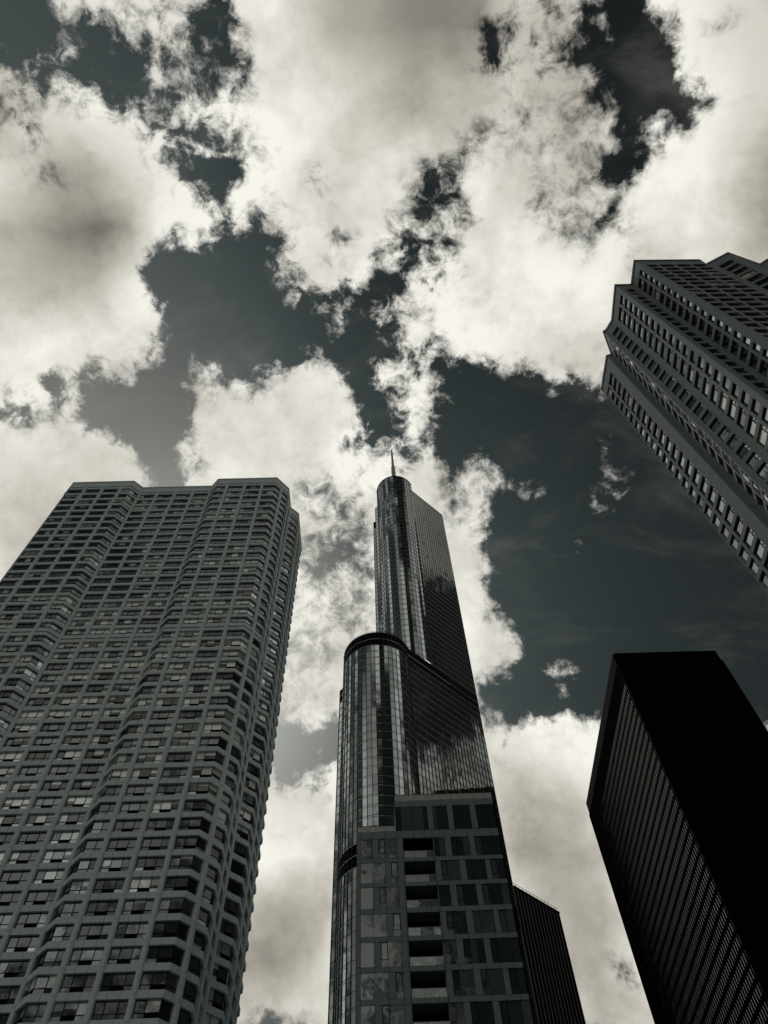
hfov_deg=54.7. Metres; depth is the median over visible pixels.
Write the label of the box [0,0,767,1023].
sky
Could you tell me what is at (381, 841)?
window
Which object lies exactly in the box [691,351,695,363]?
window
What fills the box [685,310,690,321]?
window
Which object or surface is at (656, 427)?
window
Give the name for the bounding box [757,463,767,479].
window
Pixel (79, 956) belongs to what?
window
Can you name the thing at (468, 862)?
window
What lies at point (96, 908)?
window
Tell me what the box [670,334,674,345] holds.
window
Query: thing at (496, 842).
window
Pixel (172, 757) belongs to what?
window
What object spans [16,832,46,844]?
window
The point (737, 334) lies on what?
window
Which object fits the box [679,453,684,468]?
window
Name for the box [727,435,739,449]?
window
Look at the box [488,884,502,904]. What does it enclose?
window
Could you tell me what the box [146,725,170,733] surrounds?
window
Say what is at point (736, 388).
window
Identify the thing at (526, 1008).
window
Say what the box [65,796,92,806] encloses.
window
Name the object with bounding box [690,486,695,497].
window
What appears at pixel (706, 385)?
window
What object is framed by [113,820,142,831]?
window
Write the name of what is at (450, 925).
window
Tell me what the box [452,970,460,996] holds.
window
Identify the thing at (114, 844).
window
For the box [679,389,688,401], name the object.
window
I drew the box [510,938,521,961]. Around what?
window
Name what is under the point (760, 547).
window
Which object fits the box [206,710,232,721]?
window
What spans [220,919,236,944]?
window
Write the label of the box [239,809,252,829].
window
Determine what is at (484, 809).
window
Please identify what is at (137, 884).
window
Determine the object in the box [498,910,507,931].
window
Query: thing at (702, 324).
window
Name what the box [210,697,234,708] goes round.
window
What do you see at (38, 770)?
window
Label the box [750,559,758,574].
window
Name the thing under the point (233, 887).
window
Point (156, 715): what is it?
window
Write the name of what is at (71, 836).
window
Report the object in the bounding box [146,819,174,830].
window
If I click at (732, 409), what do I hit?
window
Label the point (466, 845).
window
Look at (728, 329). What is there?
window
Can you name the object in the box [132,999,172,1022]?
window
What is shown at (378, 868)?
window
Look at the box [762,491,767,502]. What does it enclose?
window
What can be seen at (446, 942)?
window
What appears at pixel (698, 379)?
window
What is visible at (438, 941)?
balcony building
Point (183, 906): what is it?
window
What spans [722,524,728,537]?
window
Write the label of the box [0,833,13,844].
window
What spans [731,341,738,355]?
window
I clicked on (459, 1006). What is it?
window
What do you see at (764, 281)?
window
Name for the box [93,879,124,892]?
window
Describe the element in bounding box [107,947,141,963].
window
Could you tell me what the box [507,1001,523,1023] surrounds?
window
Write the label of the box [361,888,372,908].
window
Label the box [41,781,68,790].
window
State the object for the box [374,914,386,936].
window
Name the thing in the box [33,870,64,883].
window
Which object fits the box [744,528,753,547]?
window
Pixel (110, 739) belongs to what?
window
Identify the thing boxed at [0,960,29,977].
window
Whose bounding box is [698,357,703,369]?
window
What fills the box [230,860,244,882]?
window
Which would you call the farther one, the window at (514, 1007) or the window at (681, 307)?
the window at (681, 307)
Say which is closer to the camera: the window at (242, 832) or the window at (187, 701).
the window at (242, 832)
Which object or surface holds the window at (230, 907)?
in the concrete tower at (144, 637)
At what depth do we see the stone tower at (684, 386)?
112.58 m
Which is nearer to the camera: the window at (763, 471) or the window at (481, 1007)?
the window at (481, 1007)
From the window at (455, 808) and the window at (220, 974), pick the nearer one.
the window at (220, 974)
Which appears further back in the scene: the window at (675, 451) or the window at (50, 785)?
the window at (675, 451)
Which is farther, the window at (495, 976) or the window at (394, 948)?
the window at (394, 948)
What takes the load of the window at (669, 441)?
in the stone tower at (684, 386)
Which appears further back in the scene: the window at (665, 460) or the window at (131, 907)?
the window at (665, 460)
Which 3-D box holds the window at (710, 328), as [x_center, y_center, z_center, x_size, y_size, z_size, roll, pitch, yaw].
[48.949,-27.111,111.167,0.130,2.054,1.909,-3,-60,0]
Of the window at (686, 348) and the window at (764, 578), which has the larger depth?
the window at (686, 348)
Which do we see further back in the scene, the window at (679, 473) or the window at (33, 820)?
the window at (679, 473)
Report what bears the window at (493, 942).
in the balcony building
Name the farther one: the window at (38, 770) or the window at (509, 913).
the window at (38, 770)
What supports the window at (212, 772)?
in the concrete tower at (144, 637)
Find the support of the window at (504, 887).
in the balcony building
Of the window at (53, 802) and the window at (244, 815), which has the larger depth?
the window at (244, 815)
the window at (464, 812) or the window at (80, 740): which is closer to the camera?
the window at (464, 812)
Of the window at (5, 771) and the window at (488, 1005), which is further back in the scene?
the window at (5, 771)
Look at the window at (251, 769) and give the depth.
120.65 m
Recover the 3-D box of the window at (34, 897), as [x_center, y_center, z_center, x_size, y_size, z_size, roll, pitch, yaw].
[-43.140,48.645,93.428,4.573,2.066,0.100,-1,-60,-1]
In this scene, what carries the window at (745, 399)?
in the stone tower at (684, 386)
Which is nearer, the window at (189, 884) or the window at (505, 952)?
the window at (505, 952)
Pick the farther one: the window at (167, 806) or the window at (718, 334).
the window at (718, 334)
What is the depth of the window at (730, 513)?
100.64 m
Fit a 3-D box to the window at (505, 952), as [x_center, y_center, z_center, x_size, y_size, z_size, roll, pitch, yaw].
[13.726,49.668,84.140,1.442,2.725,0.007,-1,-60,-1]
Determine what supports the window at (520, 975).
in the balcony building
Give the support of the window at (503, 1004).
in the balcony building
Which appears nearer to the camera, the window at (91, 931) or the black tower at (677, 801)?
the window at (91, 931)
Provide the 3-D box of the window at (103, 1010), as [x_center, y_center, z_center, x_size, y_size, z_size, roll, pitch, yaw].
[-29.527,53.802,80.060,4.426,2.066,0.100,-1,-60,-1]
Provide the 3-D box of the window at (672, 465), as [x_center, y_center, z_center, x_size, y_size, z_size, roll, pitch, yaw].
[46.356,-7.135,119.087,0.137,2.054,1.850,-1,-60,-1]
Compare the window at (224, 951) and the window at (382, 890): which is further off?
the window at (224, 951)
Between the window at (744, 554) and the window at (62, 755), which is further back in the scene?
the window at (62, 755)
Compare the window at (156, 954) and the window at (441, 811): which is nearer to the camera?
the window at (156, 954)
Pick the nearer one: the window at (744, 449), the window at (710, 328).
the window at (744, 449)
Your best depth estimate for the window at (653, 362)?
125.89 m
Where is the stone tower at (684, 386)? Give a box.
[601,252,767,593]
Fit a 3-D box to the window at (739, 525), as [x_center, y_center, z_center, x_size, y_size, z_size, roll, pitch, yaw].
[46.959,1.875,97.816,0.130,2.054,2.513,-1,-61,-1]
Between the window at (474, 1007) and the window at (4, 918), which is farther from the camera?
the window at (4, 918)
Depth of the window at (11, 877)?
96.01 m
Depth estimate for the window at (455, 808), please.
99.59 m
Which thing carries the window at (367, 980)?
in the balcony building
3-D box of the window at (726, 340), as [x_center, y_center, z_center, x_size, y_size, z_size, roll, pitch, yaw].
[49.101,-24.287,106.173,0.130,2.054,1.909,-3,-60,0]
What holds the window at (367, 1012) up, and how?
in the balcony building
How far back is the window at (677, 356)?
116.77 m
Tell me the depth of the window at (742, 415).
96.76 m
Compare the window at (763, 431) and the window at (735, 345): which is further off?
the window at (735, 345)
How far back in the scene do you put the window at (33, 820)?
103.55 m
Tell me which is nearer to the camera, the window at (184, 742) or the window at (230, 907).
the window at (230, 907)
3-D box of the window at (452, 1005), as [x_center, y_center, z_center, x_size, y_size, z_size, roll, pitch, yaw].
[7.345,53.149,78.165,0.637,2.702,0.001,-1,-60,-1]
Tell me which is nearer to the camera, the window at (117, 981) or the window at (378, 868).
the window at (117, 981)
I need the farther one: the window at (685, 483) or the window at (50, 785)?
the window at (685, 483)
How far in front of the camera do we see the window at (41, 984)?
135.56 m
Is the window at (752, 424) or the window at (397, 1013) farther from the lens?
the window at (752, 424)
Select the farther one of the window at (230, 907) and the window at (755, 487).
the window at (230, 907)
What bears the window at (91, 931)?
in the concrete tower at (144, 637)
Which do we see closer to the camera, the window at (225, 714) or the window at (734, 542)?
the window at (734, 542)
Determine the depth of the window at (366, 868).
92.64 m
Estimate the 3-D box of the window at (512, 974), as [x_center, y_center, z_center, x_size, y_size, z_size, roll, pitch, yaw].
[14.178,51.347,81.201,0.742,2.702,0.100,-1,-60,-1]
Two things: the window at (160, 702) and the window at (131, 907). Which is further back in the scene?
the window at (160, 702)
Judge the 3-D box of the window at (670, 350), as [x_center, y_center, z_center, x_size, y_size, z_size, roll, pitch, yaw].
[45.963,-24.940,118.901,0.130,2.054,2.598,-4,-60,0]
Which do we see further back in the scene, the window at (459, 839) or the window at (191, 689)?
the window at (191, 689)
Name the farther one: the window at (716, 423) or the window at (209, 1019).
the window at (716, 423)
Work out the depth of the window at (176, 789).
105.48 m
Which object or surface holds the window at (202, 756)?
in the concrete tower at (144, 637)
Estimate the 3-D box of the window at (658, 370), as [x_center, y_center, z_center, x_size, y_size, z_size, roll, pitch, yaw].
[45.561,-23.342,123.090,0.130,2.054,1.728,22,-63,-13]
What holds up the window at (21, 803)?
in the concrete tower at (144, 637)
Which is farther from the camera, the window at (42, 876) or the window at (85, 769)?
the window at (85, 769)
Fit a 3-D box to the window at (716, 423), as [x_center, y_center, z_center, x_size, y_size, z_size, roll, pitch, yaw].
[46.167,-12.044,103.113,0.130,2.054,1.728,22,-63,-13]
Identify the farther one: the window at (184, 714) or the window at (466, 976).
the window at (184, 714)
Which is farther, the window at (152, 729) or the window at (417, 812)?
the window at (152, 729)
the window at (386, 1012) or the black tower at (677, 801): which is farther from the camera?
the black tower at (677, 801)
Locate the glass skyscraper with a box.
[328,450,585,1023]
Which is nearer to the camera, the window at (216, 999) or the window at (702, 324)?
the window at (216, 999)
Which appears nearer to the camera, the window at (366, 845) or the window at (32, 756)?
the window at (366, 845)
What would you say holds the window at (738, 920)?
in the black tower at (677, 801)
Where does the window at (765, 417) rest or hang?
in the stone tower at (684, 386)
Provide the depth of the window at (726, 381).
100.47 m
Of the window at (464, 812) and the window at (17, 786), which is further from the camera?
the window at (17, 786)
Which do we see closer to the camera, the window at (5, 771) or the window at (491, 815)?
the window at (491, 815)
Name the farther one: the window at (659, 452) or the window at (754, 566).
the window at (659, 452)
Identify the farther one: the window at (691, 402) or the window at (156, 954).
the window at (691, 402)
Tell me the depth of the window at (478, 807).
99.68 m
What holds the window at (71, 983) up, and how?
in the concrete tower at (144, 637)
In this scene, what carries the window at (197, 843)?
in the concrete tower at (144, 637)
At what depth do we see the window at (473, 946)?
84.07 m
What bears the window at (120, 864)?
in the concrete tower at (144, 637)
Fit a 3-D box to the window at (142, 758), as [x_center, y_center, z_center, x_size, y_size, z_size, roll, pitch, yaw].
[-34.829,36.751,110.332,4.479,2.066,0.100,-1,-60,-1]
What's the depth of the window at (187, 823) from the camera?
100.56 m
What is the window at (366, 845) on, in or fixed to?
in the balcony building
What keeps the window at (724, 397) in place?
in the stone tower at (684, 386)
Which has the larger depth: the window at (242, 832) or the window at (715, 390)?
the window at (242, 832)
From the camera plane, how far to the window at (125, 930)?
87.74 m
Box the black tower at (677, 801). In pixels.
[586,650,767,1023]
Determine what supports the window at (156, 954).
in the concrete tower at (144, 637)
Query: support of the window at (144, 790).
in the concrete tower at (144, 637)
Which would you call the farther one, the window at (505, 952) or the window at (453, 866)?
the window at (453, 866)
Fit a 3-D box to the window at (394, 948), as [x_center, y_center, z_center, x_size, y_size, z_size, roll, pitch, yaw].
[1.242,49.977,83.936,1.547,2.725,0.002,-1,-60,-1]
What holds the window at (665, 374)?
in the stone tower at (684, 386)
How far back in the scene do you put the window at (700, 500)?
109.43 m
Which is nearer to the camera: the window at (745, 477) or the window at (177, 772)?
the window at (745, 477)
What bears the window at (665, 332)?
in the stone tower at (684, 386)
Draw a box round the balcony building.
[356,792,534,1023]
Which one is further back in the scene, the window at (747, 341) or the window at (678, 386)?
the window at (678, 386)
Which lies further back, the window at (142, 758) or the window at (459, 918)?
the window at (142, 758)
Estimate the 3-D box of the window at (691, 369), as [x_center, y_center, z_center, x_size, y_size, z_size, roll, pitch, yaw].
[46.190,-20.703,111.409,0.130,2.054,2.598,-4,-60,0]
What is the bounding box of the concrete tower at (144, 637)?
[0,477,301,1023]
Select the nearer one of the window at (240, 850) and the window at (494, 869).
the window at (494, 869)
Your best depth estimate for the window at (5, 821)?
103.58 m
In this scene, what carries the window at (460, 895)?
in the balcony building
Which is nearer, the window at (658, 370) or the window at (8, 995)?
the window at (8, 995)
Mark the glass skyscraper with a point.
(410, 721)
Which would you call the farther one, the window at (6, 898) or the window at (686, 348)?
the window at (686, 348)
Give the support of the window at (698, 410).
in the stone tower at (684, 386)
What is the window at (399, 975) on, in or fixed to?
in the balcony building
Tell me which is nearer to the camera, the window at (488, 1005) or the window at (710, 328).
the window at (488, 1005)
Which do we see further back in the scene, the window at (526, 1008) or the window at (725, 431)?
the window at (725, 431)
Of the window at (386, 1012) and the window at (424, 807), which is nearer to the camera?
the window at (386, 1012)
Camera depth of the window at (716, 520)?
104.37 m
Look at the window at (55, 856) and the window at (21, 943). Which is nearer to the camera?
the window at (21, 943)
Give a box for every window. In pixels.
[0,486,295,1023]
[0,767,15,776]
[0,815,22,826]
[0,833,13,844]
[0,871,30,884]
[0,892,21,905]
[0,914,11,928]
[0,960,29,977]
[0,986,19,1004]
[1,798,30,808]
[4,936,39,951]
[7,851,38,863]
[10,782,37,791]
[14,912,47,927]
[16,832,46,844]
[18,766,45,775]
[24,891,56,904]
[25,751,52,760]
[25,814,54,825]
[33,797,61,807]
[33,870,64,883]
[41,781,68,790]
[41,850,71,862]
[48,765,75,774]
[49,831,79,843]
[49,1002,87,1021]
[55,750,81,759]
[57,813,85,824]
[59,974,96,992]
[62,736,87,744]
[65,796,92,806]
[68,948,103,965]
[71,780,98,790]
[77,924,111,939]
[78,764,104,773]
[85,750,109,758]
[85,901,117,915]
[91,735,115,743]
[91,1000,128,1019]
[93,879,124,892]
[97,722,120,729]
[99,973,135,991]
[100,858,130,871]
[107,838,136,850]
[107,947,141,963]
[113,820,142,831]
[115,922,147,938]
[119,802,147,813]
[122,899,154,914]
[125,785,152,795]
[128,878,159,891]
[131,769,157,778]
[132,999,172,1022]
[134,857,164,870]
[136,754,162,763]
[139,971,178,993]
[141,739,166,747]
[141,837,169,849]
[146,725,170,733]
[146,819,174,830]
[146,946,183,966]
[151,711,174,719]
[151,801,179,812]
[152,921,188,941]
[155,698,178,706]
[157,784,183,794]
[158,898,193,917]
[161,768,187,778]
[164,877,197,894]
[166,753,191,762]
[169,856,202,873]
[170,738,195,747]
[174,836,206,852]
[175,724,198,732]
[179,711,202,718]
[179,818,210,833]
[183,698,205,705]
[183,800,213,815]
[186,685,208,692]
[188,783,217,798]
[192,767,220,781]
[196,752,223,765]
[199,737,226,750]
[203,723,229,735]
[204,1014,220,1023]
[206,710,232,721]
[208,988,225,1014]
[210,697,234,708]
[212,964,229,990]
[213,685,237,696]
[216,941,232,964]
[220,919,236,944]
[223,898,239,921]
[227,879,242,901]
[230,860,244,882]
[233,842,247,863]
[236,825,250,843]
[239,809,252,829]
[242,793,254,811]
[244,778,257,795]
[247,763,259,781]
[361,840,371,858]
[361,863,372,883]
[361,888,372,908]
[361,915,373,936]
[361,943,373,967]
[361,973,374,999]
[361,1006,374,1023]
[373,863,385,882]
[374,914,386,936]
[375,973,388,998]
[379,839,384,858]
[380,887,385,908]
[381,942,387,966]
[382,1005,389,1023]
[385,839,396,857]
[386,887,399,907]
[388,942,401,966]
[390,1005,404,1023]
[391,862,397,882]
[393,913,400,935]
[395,807,400,830]
[396,972,403,998]
[400,807,412,830]
[412,806,423,829]
[423,806,428,829]
[432,806,436,829]
[434,838,439,856]
[435,806,448,829]
[438,886,444,906]
[439,837,445,855]
[441,861,448,880]
[443,940,450,964]
[444,885,451,905]
[446,912,454,933]
[447,860,460,880]
[449,940,457,963]
[449,1003,456,1023]
[450,837,457,855]
[452,805,460,828]
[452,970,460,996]
[453,911,467,933]
[456,885,464,905]
[456,1003,464,1023]
[457,837,463,855]
[458,805,471,828]
[459,970,475,995]
[462,837,470,855]
[463,885,470,905]
[463,939,471,963]
[465,860,473,879]
[469,885,477,904]
[470,939,478,963]
[470,1002,479,1023]
[472,860,486,879]
[472,911,480,932]
[474,836,482,854]
[475,805,484,827]
[476,939,485,962]
[478,1002,486,1023]
[479,911,495,932]
[480,969,489,994]
[481,804,489,827]
[481,836,494,854]
[481,884,490,904]
[485,1002,494,1023]
[486,804,496,827]
[487,969,505,994]
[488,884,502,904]
[490,859,498,878]
[490,938,499,962]
[492,836,501,854]
[496,859,506,878]
[497,938,512,962]
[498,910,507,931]
[499,1001,509,1023]
[500,883,510,903]
[505,910,515,931]
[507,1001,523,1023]
[508,968,518,993]
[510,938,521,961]
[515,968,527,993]
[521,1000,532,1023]
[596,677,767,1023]
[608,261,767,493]
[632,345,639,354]
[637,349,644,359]
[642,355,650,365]
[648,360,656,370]
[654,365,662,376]
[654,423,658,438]
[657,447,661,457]
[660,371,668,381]
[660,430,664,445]
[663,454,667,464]
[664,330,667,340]
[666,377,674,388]
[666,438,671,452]
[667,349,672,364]
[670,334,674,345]
[670,461,674,471]
[672,382,681,394]
[672,445,678,460]
[674,354,679,370]
[676,470,681,480]
[677,340,681,351]
[679,306,683,316]
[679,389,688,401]
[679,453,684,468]
[681,359,686,376]
[683,345,688,356]
[683,478,688,488]
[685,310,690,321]
[686,396,696,408]
[686,461,692,477]
[688,365,693,382]
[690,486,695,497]
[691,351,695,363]
[692,314,697,326]
[693,468,699,485]
[694,403,704,415]
[695,372,701,389]
[697,496,703,507]
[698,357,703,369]
[699,319,704,331]
[701,410,712,423]
[701,477,707,494]
[703,378,709,396]
[705,505,711,517]
[706,363,711,376]
[707,324,712,337]
[708,486,716,504]
[709,418,721,431]
[711,385,717,404]
[713,515,719,526]
[714,369,720,382]
[715,330,720,343]
[717,496,724,514]
[718,425,730,440]
[719,393,726,411]
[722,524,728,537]
[723,335,729,349]
[723,376,729,390]
[725,505,734,525]
[726,325,731,333]
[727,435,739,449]
[728,400,736,419]
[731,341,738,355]
[731,536,738,549]
[732,383,739,398]
[735,331,740,339]
[735,517,743,535]
[736,443,750,458]
[738,408,745,427]
[740,547,748,561]
[741,347,747,362]
[741,470,749,484]
[742,391,749,406]
[744,337,749,345]
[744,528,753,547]
[747,416,756,437]
[747,453,760,468]
[750,354,757,369]
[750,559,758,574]
[751,481,760,495]
[752,399,759,414]
[753,343,760,351]
[754,539,764,560]
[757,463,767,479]
[758,425,767,446]
[760,360,767,376]
[761,572,767,586]
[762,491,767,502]
[763,408,767,422]
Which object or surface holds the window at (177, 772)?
in the concrete tower at (144, 637)
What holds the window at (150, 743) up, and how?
in the concrete tower at (144, 637)
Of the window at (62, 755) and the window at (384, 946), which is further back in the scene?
the window at (62, 755)
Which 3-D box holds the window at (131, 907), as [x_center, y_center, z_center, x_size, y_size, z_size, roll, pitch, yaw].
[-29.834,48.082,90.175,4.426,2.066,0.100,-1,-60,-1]
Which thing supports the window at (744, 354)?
in the stone tower at (684, 386)
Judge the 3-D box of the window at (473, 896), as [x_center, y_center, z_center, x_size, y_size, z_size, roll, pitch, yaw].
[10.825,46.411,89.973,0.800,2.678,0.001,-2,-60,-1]
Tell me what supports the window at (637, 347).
in the stone tower at (684, 386)
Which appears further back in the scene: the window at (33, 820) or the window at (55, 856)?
the window at (33, 820)
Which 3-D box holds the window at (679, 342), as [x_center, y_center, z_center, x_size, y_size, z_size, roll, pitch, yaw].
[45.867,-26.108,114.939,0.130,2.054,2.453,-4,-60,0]
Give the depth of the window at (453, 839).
95.80 m
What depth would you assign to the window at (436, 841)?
95.68 m
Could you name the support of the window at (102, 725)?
in the concrete tower at (144, 637)
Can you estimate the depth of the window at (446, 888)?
89.90 m
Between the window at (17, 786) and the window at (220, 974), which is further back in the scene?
the window at (17, 786)
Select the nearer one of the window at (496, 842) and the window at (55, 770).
the window at (496, 842)
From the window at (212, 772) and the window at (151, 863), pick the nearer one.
the window at (151, 863)
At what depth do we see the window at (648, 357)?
128.34 m
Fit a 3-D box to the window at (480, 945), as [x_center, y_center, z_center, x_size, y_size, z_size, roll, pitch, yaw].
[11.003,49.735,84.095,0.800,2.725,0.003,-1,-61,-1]
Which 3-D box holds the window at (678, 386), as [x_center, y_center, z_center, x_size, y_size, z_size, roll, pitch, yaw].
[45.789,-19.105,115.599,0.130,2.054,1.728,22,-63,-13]
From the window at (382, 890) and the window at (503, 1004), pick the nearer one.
the window at (503, 1004)
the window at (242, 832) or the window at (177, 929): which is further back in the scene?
the window at (242, 832)
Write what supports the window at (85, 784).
in the concrete tower at (144, 637)
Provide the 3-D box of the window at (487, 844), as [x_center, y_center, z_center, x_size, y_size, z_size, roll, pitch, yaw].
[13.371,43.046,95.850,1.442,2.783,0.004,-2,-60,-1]
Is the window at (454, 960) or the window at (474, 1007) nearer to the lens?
the window at (474, 1007)
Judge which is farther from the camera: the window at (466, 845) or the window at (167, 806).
the window at (167, 806)
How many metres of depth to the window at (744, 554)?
96.88 m
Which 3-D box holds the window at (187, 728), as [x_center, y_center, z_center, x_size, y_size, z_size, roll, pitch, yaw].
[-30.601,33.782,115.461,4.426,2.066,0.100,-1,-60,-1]
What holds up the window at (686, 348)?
in the stone tower at (684, 386)
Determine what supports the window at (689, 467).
in the stone tower at (684, 386)
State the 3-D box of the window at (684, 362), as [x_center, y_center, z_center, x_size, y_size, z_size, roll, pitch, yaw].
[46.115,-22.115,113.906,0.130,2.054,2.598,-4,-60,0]
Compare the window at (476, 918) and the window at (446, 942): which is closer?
the window at (446, 942)
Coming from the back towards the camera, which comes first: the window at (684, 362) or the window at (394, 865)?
the window at (684, 362)
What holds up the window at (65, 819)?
in the concrete tower at (144, 637)
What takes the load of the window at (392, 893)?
in the balcony building
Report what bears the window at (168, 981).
in the concrete tower at (144, 637)
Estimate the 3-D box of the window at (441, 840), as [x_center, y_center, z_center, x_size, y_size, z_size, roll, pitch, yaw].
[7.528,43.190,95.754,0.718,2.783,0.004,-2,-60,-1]
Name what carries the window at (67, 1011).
in the concrete tower at (144, 637)
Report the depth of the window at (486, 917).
86.99 m
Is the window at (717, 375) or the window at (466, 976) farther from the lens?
the window at (717, 375)
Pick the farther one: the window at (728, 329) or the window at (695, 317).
the window at (695, 317)
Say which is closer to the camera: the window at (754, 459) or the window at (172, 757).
the window at (754, 459)
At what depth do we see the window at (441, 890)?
89.86 m
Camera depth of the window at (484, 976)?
81.12 m
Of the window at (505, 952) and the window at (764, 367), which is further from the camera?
the window at (764, 367)
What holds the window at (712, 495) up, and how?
in the stone tower at (684, 386)
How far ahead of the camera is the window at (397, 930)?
86.84 m
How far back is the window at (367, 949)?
83.84 m
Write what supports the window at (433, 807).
in the balcony building
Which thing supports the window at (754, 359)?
in the stone tower at (684, 386)
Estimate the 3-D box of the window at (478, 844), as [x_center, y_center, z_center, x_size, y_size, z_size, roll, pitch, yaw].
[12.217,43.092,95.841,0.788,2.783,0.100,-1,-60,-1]
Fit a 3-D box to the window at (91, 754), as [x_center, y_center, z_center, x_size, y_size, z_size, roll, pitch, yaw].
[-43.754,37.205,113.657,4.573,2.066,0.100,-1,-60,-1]
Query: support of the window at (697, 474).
in the stone tower at (684, 386)
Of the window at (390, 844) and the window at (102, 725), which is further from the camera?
the window at (102, 725)
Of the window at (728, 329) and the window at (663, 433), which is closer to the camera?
the window at (728, 329)
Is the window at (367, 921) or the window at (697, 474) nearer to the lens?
the window at (367, 921)
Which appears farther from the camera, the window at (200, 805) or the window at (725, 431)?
the window at (200, 805)
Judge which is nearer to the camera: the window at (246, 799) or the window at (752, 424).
the window at (752, 424)
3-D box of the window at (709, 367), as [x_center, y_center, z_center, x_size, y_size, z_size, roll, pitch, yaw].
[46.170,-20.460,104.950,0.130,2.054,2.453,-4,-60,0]
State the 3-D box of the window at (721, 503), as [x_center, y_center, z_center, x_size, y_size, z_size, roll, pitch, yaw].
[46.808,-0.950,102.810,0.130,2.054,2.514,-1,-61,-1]
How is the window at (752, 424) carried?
in the stone tower at (684, 386)
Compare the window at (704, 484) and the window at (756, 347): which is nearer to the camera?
the window at (756, 347)
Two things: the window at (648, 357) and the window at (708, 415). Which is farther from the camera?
the window at (648, 357)
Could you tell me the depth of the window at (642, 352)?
130.87 m
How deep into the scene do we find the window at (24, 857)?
98.52 m
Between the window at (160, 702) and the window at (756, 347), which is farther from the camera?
the window at (160, 702)
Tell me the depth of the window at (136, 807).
102.90 m
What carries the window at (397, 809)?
in the balcony building
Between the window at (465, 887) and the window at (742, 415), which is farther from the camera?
the window at (742, 415)
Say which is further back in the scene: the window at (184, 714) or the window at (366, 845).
the window at (184, 714)
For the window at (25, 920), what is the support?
in the concrete tower at (144, 637)
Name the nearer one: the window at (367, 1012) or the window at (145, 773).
the window at (367, 1012)
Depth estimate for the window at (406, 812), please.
99.44 m
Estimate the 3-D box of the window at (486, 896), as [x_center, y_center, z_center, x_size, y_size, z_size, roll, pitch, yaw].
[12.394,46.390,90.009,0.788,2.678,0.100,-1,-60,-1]
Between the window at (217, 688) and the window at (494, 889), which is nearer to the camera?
the window at (494, 889)
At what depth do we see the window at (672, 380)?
118.35 m
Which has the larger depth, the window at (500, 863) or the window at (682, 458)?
the window at (682, 458)
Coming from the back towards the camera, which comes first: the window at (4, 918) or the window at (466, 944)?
the window at (4, 918)
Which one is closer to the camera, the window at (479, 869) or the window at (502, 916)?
the window at (502, 916)
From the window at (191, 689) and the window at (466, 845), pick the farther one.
the window at (191, 689)
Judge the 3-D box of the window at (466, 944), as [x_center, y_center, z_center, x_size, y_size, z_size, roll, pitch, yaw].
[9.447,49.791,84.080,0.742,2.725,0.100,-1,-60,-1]
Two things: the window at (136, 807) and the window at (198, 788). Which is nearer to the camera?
the window at (136, 807)
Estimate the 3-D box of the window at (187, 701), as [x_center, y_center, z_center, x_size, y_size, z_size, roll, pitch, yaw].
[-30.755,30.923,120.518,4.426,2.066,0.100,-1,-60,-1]
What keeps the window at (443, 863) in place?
in the balcony building
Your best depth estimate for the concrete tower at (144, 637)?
116.10 m
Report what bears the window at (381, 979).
in the balcony building
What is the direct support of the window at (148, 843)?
in the concrete tower at (144, 637)
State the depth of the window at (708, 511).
106.92 m

